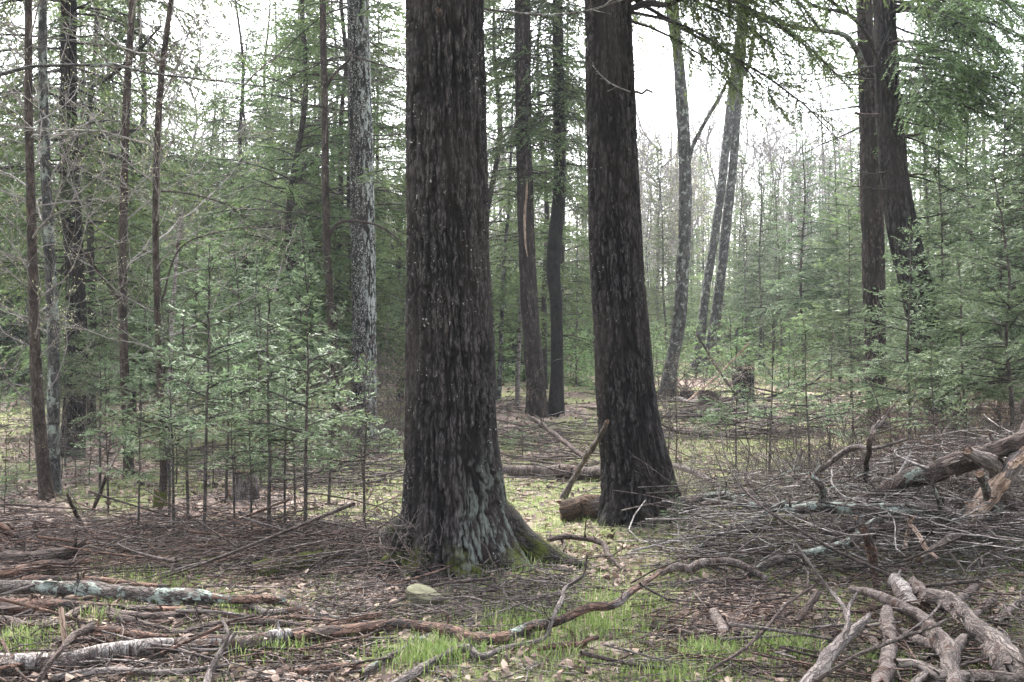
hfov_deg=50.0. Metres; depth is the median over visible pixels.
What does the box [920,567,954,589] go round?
dead stick
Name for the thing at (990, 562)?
fallen branch
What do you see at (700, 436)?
dead stick
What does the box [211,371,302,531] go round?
fir sapling
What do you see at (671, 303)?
conifer tree
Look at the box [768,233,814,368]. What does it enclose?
hardwood tree
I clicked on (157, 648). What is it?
dead stick
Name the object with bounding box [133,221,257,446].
fir tree
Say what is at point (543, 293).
hemlock tree
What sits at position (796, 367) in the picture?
fir shrub
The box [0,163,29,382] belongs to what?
hemlock tree
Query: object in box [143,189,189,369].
hardwood tree
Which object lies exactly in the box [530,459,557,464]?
dead stick
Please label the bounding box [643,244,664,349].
conifer tree
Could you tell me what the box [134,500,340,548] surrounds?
dead stick
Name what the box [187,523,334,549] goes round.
dead stick
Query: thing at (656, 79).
sky
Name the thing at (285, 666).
dead stick
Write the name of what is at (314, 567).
dead stick
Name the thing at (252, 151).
hardwood tree
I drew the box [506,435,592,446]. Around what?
dead stick
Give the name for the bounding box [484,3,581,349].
hemlock tree
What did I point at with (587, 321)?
conifer tree
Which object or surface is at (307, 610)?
fallen branch
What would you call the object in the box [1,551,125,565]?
dead stick
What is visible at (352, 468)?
dead stick
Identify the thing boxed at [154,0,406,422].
hemlock tree
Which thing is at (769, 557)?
dead stick
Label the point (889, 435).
dry brush
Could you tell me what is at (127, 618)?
fallen branch
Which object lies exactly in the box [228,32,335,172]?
hardwood tree
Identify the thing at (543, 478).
dead stick
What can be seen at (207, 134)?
hardwood tree
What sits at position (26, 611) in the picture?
dead stick
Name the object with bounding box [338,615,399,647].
dead stick
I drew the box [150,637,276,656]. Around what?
dead stick
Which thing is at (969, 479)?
dead stick
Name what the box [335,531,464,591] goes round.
dead stick
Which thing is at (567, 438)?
dead stick
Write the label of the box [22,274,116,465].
fir tree
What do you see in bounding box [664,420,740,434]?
dead stick
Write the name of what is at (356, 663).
dead stick
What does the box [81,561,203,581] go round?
dead stick
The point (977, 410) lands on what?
dry brush
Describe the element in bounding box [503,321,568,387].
fir shrub
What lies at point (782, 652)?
dead stick
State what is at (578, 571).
dead stick
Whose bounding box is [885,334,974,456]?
fir sapling
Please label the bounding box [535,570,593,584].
dead stick
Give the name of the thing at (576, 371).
fir shrub
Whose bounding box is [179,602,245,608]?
dead stick
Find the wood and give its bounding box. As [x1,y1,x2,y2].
[3,60,1023,347]
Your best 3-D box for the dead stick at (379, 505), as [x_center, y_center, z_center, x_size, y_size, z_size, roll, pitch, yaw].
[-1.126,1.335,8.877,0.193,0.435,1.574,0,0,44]
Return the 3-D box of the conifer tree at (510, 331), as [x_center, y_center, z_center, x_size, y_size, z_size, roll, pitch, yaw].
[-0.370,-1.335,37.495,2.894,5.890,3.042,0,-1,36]
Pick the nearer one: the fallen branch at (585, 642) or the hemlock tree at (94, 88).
the fallen branch at (585, 642)
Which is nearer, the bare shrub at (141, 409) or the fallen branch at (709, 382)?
the bare shrub at (141, 409)
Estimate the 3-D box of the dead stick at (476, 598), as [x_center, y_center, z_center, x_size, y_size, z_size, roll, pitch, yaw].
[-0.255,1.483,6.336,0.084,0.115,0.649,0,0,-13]
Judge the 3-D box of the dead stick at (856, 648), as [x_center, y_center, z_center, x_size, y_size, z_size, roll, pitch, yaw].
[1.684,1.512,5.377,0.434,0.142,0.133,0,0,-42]
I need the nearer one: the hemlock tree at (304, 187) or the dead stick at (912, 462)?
the dead stick at (912, 462)
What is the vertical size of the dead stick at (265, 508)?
0.423 m
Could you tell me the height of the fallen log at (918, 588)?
0.121 m
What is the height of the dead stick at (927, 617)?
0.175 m
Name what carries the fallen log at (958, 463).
on the bare brush at (861, 478)
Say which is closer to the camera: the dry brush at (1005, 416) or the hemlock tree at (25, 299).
the dry brush at (1005, 416)
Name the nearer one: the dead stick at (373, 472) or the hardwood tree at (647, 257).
the dead stick at (373, 472)
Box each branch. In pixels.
[0,18,290,153]
[0,549,170,587]
[0,594,110,601]
[0,603,213,631]
[0,615,107,645]
[36,621,95,681]
[48,647,228,681]
[51,606,67,649]
[65,492,85,532]
[90,602,199,636]
[92,440,121,508]
[92,613,177,638]
[184,607,308,631]
[203,618,237,681]
[222,606,337,622]
[230,603,346,618]
[293,569,662,644]
[294,663,369,675]
[326,609,396,625]
[357,632,430,677]
[390,637,545,681]
[496,382,597,457]
[529,553,588,645]
[536,635,599,651]
[546,513,626,571]
[560,419,608,499]
[649,624,721,647]
[658,384,733,405]
[659,396,769,415]
[660,557,769,583]
[666,451,971,526]
[669,446,721,491]
[684,343,749,403]
[689,499,785,558]
[691,334,746,404]
[706,572,828,671]
[738,514,889,578]
[747,366,926,489]
[792,589,821,623]
[795,543,871,681]
[812,618,946,681]
[848,366,938,483]
[858,523,878,587]
[863,630,880,650]
[902,515,938,559]
[916,523,958,562]
[943,580,982,613]
[973,591,998,615]
[974,470,1002,512]
[980,546,1023,567]
[993,596,1023,624]
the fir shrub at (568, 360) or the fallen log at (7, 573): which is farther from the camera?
the fir shrub at (568, 360)
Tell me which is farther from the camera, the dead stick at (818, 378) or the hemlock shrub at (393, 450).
the dead stick at (818, 378)
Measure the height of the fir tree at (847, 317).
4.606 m
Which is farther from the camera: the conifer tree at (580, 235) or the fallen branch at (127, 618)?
the conifer tree at (580, 235)
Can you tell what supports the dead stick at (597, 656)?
on the ground at (580, 393)
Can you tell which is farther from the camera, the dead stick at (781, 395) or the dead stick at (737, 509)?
the dead stick at (781, 395)
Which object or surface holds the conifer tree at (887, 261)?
on the ground at (580, 393)
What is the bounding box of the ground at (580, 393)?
[0,273,1023,681]
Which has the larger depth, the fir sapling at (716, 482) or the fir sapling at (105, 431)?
the fir sapling at (105, 431)
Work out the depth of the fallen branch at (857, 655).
4.85 m
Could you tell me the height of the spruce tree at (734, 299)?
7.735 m
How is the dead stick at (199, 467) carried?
on the ground at (580, 393)
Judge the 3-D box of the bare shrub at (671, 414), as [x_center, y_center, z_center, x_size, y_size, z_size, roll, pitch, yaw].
[2.088,0.700,13.793,1.450,2.089,1.602,0,0,-43]
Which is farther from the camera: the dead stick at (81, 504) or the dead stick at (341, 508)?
the dead stick at (81, 504)
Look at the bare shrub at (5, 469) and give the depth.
11.99 m
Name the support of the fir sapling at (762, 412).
on the ground at (580, 393)
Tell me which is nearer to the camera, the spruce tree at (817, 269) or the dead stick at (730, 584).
the dead stick at (730, 584)
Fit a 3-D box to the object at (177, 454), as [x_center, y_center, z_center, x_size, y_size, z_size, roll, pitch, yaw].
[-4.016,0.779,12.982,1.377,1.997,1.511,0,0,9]
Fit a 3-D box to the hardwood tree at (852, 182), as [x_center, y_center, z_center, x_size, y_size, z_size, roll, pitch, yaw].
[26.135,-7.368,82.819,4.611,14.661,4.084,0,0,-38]
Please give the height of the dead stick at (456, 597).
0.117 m
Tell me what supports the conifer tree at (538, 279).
on the ground at (580, 393)
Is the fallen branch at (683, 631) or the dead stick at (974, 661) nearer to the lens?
the dead stick at (974, 661)
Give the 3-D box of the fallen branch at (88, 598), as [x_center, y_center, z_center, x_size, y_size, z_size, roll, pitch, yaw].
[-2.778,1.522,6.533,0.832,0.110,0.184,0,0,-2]
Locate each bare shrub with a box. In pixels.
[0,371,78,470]
[0,392,46,489]
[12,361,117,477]
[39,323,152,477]
[46,386,112,483]
[118,391,156,445]
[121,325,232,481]
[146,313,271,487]
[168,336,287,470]
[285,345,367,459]
[334,358,388,480]
[353,388,403,449]
[652,313,754,470]
[654,344,700,451]
[710,334,815,476]
[712,351,767,444]
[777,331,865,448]
[814,320,898,464]
[855,356,982,458]
[877,377,970,456]
[936,411,1015,455]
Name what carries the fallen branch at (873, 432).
on the bare brush at (861, 478)
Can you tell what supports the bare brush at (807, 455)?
on the ground at (580, 393)
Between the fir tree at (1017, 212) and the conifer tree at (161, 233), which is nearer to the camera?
the fir tree at (1017, 212)
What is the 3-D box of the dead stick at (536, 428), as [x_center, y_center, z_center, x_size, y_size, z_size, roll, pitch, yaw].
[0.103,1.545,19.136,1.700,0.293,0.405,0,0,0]
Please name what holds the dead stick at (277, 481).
on the ground at (580, 393)
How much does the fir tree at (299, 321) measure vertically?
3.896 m
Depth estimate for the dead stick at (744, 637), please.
5.60 m
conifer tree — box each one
[111,160,186,382]
[165,136,214,291]
[182,185,211,383]
[226,155,271,341]
[382,149,405,370]
[489,148,577,377]
[490,168,564,381]
[492,218,548,379]
[508,213,567,377]
[536,166,593,352]
[539,154,591,343]
[549,175,593,358]
[564,222,592,362]
[566,184,591,334]
[641,216,671,354]
[642,133,698,358]
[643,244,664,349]
[645,161,712,339]
[652,234,708,357]
[656,180,779,365]
[669,148,731,352]
[682,143,785,358]
[688,232,702,332]
[707,187,786,357]
[725,188,775,350]
[733,155,800,354]
[750,151,826,343]
[755,16,938,383]
[758,198,807,347]
[777,161,835,346]
[777,233,824,358]
[795,239,837,348]
[806,146,931,366]
[823,149,861,336]
[846,19,979,359]
[886,14,1020,373]
[931,29,1021,385]
[991,87,1022,248]
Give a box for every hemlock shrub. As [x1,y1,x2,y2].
[0,446,37,495]
[0,459,31,511]
[27,457,36,478]
[61,442,93,488]
[341,409,381,459]
[383,432,404,467]
[497,405,521,446]
[499,412,537,459]
[526,416,556,454]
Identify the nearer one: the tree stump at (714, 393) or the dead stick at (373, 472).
the dead stick at (373, 472)
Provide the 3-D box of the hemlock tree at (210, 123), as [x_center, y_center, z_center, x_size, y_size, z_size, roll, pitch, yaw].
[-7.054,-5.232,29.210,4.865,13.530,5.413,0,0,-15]
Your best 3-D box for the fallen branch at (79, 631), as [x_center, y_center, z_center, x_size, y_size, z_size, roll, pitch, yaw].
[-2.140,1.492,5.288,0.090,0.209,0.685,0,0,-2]
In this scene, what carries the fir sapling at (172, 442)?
on the ground at (580, 393)
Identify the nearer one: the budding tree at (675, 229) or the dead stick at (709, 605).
the dead stick at (709, 605)
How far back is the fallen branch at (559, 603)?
5.57 m
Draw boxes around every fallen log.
[0,522,32,545]
[0,535,89,564]
[0,557,93,577]
[0,572,286,604]
[0,593,206,615]
[0,618,325,673]
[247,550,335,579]
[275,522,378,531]
[502,464,600,479]
[556,494,599,522]
[709,608,729,643]
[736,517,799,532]
[818,521,959,534]
[848,586,966,681]
[855,420,1023,503]
[869,605,897,681]
[887,568,921,608]
[893,658,1023,681]
[907,576,930,610]
[923,587,1008,637]
[957,446,1023,542]
[962,445,1023,510]
[973,625,1023,680]
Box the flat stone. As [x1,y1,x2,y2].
[405,583,444,607]
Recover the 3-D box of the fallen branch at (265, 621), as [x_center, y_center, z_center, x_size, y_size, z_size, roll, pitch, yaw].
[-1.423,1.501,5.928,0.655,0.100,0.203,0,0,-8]
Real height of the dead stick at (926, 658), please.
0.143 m
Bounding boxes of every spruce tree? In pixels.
[721,182,776,366]
[724,156,803,371]
[747,173,803,364]
[748,187,802,376]
[750,94,850,380]
[793,146,858,367]
[795,200,837,373]
[796,127,861,381]
[817,120,888,347]
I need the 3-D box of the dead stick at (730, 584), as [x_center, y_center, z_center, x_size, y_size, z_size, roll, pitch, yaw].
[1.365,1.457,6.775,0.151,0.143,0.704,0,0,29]
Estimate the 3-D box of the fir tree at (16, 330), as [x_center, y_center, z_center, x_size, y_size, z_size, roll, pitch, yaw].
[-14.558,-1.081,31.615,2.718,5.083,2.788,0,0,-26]
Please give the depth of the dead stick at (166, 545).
7.71 m
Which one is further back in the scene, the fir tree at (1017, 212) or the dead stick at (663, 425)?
the fir tree at (1017, 212)
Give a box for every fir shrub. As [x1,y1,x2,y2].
[495,319,512,381]
[495,319,524,384]
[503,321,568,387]
[547,296,594,386]
[547,317,587,381]
[549,346,591,383]
[566,330,595,392]
[574,332,594,374]
[579,324,594,374]
[650,318,665,370]
[650,327,682,390]
[651,340,662,376]
[652,315,691,374]
[677,317,718,378]
[683,311,694,355]
[694,322,729,377]
[704,305,762,382]
[717,308,761,372]
[747,320,758,361]
[748,310,807,384]
[761,322,808,387]
[780,343,813,387]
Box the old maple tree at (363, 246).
[241,0,405,438]
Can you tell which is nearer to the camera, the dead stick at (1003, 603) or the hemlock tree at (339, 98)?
the dead stick at (1003, 603)
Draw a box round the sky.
[0,0,1023,285]
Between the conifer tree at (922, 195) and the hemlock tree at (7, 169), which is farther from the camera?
the hemlock tree at (7, 169)
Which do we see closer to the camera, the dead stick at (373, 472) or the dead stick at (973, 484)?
the dead stick at (973, 484)
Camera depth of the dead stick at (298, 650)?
5.43 m
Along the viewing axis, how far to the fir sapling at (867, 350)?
13.76 m
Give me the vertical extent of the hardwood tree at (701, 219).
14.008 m
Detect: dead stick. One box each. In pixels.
[0,505,213,564]
[0,509,74,550]
[0,535,26,549]
[0,571,200,626]
[0,584,34,596]
[0,610,112,641]
[0,620,129,643]
[0,636,185,669]
[0,638,140,681]
[1,501,95,527]
[1,535,40,547]
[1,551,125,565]
[2,626,73,651]
[4,500,124,511]
[4,543,111,596]
[13,606,37,616]
[23,530,52,532]
[24,520,136,547]
[27,487,167,529]
[29,506,107,534]
[30,498,289,559]
[37,535,212,555]
[52,500,243,541]
[53,497,115,534]
[54,510,254,556]
[54,521,120,529]
[81,522,176,562]
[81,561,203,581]
[87,517,135,542]
[88,490,190,521]
[88,543,247,570]
[88,545,146,558]
[88,586,171,625]
[95,620,229,667]
[101,501,354,581]
[101,609,274,654]
[121,520,190,565]
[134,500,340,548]
[135,598,256,634]
[137,472,264,488]
[137,641,192,653]
[143,478,371,570]
[148,470,332,545]
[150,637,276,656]
[174,459,222,470]
[176,601,325,624]
[178,648,328,680]
[179,438,289,451]
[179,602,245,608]
[180,442,317,480]
[182,446,247,455]
[185,513,396,588]
[185,515,322,571]
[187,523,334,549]
[188,622,255,631]
[193,606,262,622]
[196,606,326,632]
[214,449,395,484]
[243,517,374,545]
[254,639,323,654]
[258,473,351,480]
[269,655,314,680]
[277,461,384,481]
[278,463,368,473]
[294,594,350,606]
[299,574,377,592]
[301,464,405,487]
[309,479,401,486]
[309,570,370,595]
[311,518,388,534]
[312,468,404,480]
[322,600,415,612]
[323,656,395,674]
[325,460,403,474]
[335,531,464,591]
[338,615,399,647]
[340,577,491,612]
[354,493,402,523]
[363,570,413,585]
[364,575,381,619]
[420,574,495,592]
[432,569,525,600]
[458,584,485,602]
[461,578,590,621]
[462,575,580,625]
[481,542,548,592]
[496,563,604,584]
[498,433,533,439]
[500,452,568,461]
[501,431,553,441]
[501,433,562,447]
[502,438,571,449]
[503,421,565,435]
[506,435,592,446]
[509,589,578,608]
[510,596,588,620]
[518,578,587,584]
[529,430,593,440]
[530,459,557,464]
[532,557,591,592]
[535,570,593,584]
[540,477,569,479]
[580,650,707,670]
[628,531,850,577]
[630,503,875,552]
[630,571,773,589]
[639,582,714,607]
[654,489,756,509]
[657,396,754,405]
[660,403,739,420]
[661,397,712,437]
[661,399,772,419]
[662,394,749,421]
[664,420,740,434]
[665,412,741,422]
[665,431,776,439]
[666,401,734,406]
[670,554,795,574]
[679,585,767,612]
[686,536,775,555]
[696,433,890,576]
[699,401,827,437]
[700,496,838,553]
[700,501,808,521]
[702,567,747,597]
[707,546,880,582]
[708,414,798,433]
[717,518,862,559]
[718,419,812,436]
[718,481,839,535]
[719,604,846,640]
[721,387,820,398]
[728,536,836,598]
[728,609,839,640]
[739,664,841,677]
[742,520,875,560]
[745,614,902,640]
[750,475,874,517]
[754,451,870,474]
[755,356,847,394]
[755,387,807,397]
[758,635,813,658]
[759,399,819,415]
[766,438,867,466]
[766,642,845,657]
[779,645,853,662]
[780,546,884,569]
[781,603,941,659]
[782,456,818,499]
[785,513,846,592]
[786,555,978,590]
[791,591,933,614]
[795,493,939,536]
[804,535,963,576]
[808,513,905,546]
[809,563,906,585]
[814,493,879,508]
[819,539,900,567]
[825,515,876,535]
[827,663,857,677]
[830,456,859,499]
[831,469,931,517]
[833,451,911,573]
[840,449,979,485]
[843,648,989,673]
[845,645,879,655]
[856,422,1001,474]
[858,610,1001,632]
[862,518,1023,532]
[872,475,1023,497]
[876,504,937,517]
[882,506,1023,545]
[883,529,933,561]
[893,439,930,469]
[895,629,940,673]
[902,626,968,660]
[905,504,1020,531]
[913,431,1009,456]
[918,451,1015,523]
[920,422,1023,475]
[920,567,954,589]
[930,545,1023,575]
[936,520,1023,540]
[941,547,1023,577]
[941,576,996,591]
[946,550,988,604]
[956,478,1023,486]
[961,487,1013,527]
[1002,602,1023,624]
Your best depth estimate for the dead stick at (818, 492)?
8.83 m
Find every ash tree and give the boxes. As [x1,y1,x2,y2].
[658,0,757,397]
[686,2,806,373]
[703,16,808,372]
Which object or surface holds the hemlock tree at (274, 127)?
on the ground at (580, 393)
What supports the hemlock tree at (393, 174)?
on the ground at (580, 393)
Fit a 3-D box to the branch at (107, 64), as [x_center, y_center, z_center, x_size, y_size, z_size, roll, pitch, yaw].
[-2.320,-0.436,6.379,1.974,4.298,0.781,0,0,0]
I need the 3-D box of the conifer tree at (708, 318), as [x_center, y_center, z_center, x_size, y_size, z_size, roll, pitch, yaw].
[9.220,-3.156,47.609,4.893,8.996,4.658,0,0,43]
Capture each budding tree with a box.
[636,93,723,359]
[651,142,740,338]
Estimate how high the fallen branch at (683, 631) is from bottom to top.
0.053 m
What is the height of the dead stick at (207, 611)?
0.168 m
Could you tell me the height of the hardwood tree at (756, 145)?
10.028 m
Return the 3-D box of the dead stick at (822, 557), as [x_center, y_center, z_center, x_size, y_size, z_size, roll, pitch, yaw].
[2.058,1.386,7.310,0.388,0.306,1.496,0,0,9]
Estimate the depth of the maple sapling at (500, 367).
27.96 m
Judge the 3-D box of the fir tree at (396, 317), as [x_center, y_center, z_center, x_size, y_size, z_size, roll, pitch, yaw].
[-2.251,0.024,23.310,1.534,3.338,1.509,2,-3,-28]
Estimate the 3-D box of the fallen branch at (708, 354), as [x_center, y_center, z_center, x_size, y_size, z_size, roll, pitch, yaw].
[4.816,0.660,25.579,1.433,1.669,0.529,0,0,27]
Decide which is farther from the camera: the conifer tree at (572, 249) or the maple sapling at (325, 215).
the conifer tree at (572, 249)
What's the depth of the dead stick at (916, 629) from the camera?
5.92 m
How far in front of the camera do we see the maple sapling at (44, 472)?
11.01 m
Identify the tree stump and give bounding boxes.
[153,490,167,510]
[230,469,259,502]
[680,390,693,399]
[698,389,721,408]
[732,366,754,402]
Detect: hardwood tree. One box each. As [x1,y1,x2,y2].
[106,6,279,264]
[106,83,204,223]
[141,96,230,217]
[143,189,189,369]
[150,72,254,235]
[207,76,300,218]
[216,111,281,262]
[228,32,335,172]
[489,154,541,296]
[549,131,588,365]
[571,249,590,366]
[584,88,675,247]
[637,104,697,291]
[637,123,698,316]
[646,161,699,278]
[651,114,736,288]
[662,68,759,271]
[674,164,715,297]
[689,265,704,311]
[698,146,743,355]
[702,81,793,271]
[718,70,819,253]
[726,165,776,365]
[734,128,786,365]
[739,107,840,258]
[746,43,837,296]
[765,218,799,350]
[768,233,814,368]
[775,110,849,336]
[806,153,856,270]
[842,155,860,257]
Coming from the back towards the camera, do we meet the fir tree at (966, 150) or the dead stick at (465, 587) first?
the fir tree at (966, 150)
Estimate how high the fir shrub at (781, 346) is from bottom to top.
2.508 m
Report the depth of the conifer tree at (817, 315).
62.85 m
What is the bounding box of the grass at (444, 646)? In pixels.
[0,362,1023,681]
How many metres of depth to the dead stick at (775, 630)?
5.47 m
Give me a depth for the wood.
96.64 m
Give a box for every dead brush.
[248,318,404,451]
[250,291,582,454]
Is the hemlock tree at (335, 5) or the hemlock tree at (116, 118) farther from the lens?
the hemlock tree at (116, 118)
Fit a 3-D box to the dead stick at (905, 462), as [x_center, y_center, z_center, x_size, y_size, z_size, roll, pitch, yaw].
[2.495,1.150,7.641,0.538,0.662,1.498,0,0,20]
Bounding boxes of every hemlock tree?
[0,0,103,378]
[0,0,196,387]
[0,0,223,429]
[0,0,251,457]
[0,3,135,383]
[0,5,112,380]
[0,10,41,378]
[0,10,149,383]
[0,14,63,381]
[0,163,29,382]
[2,44,37,329]
[4,0,262,415]
[13,0,188,383]
[41,10,152,284]
[50,5,145,263]
[91,3,203,284]
[112,202,180,384]
[130,68,205,237]
[132,157,197,390]
[150,41,264,345]
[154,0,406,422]
[155,168,196,385]
[161,0,326,394]
[161,85,274,382]
[169,145,227,305]
[182,183,256,388]
[183,180,276,415]
[188,164,263,400]
[210,0,342,359]
[211,31,285,292]
[212,0,387,384]
[214,0,350,383]
[218,0,406,397]
[235,0,406,413]
[241,0,347,348]
[250,48,295,211]
[254,0,396,383]
[277,0,405,293]
[277,14,394,383]
[278,3,348,372]
[281,0,406,392]
[301,14,406,319]
[306,0,499,402]
[334,83,404,376]
[367,0,621,580]
[373,34,491,377]
[379,0,588,399]
[390,0,586,417]
[484,0,657,416]
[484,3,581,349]
[486,1,594,388]
[489,0,592,385]
[584,0,937,527]
[728,0,931,434]
[778,0,1023,445]
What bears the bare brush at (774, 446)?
on the ground at (580, 393)
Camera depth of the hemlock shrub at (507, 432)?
17.65 m
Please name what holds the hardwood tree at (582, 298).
on the ground at (580, 393)
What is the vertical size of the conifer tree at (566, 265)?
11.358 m
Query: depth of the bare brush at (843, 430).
8.25 m
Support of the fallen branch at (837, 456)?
on the ground at (580, 393)
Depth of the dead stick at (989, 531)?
7.65 m
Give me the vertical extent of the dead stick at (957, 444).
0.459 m
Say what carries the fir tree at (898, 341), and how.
on the ground at (580, 393)
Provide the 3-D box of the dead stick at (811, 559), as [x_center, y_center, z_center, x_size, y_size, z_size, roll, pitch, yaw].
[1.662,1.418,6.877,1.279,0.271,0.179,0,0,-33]
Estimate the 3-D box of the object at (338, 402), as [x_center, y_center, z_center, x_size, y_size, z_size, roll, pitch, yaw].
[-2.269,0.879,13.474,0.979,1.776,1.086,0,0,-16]
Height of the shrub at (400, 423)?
3.198 m
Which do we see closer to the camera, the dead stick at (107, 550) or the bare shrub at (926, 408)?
the dead stick at (107, 550)
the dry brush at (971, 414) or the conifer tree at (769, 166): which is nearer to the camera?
the dry brush at (971, 414)
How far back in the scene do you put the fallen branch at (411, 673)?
5.28 m
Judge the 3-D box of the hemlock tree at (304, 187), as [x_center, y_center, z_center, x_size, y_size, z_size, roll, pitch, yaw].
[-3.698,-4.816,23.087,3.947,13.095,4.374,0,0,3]
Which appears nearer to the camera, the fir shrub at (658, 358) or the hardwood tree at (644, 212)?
the fir shrub at (658, 358)
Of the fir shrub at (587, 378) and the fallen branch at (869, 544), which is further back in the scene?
the fir shrub at (587, 378)
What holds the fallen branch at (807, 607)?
on the ground at (580, 393)
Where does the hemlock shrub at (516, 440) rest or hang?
on the ground at (580, 393)
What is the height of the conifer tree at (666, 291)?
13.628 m
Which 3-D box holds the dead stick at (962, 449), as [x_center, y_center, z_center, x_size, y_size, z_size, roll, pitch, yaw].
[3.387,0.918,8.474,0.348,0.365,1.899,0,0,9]
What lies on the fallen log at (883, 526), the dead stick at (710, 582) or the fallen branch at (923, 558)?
the fallen branch at (923, 558)
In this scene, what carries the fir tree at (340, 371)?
on the ground at (580, 393)
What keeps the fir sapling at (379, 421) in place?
on the ground at (580, 393)
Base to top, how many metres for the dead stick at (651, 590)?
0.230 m
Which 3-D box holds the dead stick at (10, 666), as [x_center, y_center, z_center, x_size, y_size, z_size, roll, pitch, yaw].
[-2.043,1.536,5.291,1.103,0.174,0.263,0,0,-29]
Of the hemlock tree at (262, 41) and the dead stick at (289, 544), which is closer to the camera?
the dead stick at (289, 544)
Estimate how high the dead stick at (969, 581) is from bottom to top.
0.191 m
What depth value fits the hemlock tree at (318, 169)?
37.53 m
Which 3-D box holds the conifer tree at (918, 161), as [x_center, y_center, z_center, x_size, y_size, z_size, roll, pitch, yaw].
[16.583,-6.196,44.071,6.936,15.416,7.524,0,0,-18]
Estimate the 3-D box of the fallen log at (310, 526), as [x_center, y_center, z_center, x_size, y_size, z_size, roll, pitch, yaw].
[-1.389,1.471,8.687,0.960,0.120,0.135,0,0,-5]
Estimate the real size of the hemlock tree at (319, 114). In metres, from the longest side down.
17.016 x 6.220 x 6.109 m
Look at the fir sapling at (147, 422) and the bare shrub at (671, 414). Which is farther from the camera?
the bare shrub at (671, 414)
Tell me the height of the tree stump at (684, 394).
0.391 m
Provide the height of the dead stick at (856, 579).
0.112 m
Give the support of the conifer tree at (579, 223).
on the ground at (580, 393)
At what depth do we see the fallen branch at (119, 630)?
5.74 m
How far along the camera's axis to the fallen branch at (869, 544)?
6.79 m
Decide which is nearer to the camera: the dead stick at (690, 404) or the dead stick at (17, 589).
the dead stick at (17, 589)
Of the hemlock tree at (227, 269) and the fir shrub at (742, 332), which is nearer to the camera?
the hemlock tree at (227, 269)
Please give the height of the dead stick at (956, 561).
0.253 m
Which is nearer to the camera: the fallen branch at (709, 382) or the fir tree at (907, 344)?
the fir tree at (907, 344)
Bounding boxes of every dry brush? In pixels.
[750,394,949,472]
[806,390,990,483]
[810,379,1021,454]
[860,358,1023,462]
[880,363,1023,439]
[886,361,1023,454]
[890,367,1023,438]
[914,370,1023,459]
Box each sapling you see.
[0,0,129,494]
[0,0,180,501]
[0,0,278,478]
[0,0,303,491]
[70,356,153,512]
[86,367,171,536]
[103,294,215,517]
[142,347,210,535]
[145,308,243,519]
[151,282,240,486]
[153,237,282,543]
[180,298,264,498]
[195,380,283,526]
[197,281,342,536]
[210,289,331,486]
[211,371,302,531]
[231,356,337,525]
[235,254,367,542]
[242,0,405,437]
[251,317,338,513]
[290,301,388,502]
[301,354,403,522]
[487,54,546,398]
[660,478,688,547]
[668,339,770,487]
[686,337,768,469]
[703,462,728,512]
[704,307,805,474]
[766,318,863,490]
[773,345,821,448]
[801,323,876,458]
[825,305,906,456]
[825,358,894,475]
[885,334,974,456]
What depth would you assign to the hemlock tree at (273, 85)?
36.74 m
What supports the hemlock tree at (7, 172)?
on the ground at (580, 393)
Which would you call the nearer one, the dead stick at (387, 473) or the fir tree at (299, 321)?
the dead stick at (387, 473)
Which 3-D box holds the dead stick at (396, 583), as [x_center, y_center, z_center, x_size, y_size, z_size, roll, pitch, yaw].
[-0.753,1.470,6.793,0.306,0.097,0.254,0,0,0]
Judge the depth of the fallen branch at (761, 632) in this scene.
5.53 m
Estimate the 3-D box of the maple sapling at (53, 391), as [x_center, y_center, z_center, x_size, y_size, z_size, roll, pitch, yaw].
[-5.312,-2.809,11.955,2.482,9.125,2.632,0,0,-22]
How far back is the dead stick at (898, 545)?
7.15 m
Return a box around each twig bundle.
[283,479,407,574]
[357,489,527,582]
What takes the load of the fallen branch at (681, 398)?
on the ground at (580, 393)
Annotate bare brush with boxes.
[593,415,861,515]
[653,355,731,402]
[666,401,932,507]
[704,412,885,499]
[713,393,906,476]
[740,392,1023,557]
[779,408,1023,544]
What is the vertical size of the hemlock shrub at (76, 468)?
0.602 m
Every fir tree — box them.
[0,221,44,388]
[2,255,46,337]
[11,187,144,366]
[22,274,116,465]
[60,279,155,488]
[89,224,191,444]
[89,239,215,452]
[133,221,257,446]
[176,223,288,447]
[178,223,257,410]
[197,247,321,453]
[237,233,284,372]
[253,213,360,443]
[262,205,350,418]
[322,276,381,383]
[376,264,406,417]
[790,198,898,407]
[825,64,990,357]
[825,216,984,463]
[833,268,864,392]
[874,107,1022,414]
[876,159,1023,457]
[886,3,1022,392]
[886,40,1022,413]
[886,231,937,370]
[886,287,913,386]
[891,238,1023,475]
[893,45,1023,439]
[895,39,1023,431]
[934,0,1023,419]
[986,70,1021,323]
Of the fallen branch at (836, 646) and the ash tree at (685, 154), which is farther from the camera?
the ash tree at (685, 154)
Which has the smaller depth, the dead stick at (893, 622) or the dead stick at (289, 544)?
the dead stick at (893, 622)
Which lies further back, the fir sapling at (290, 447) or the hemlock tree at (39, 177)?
the hemlock tree at (39, 177)

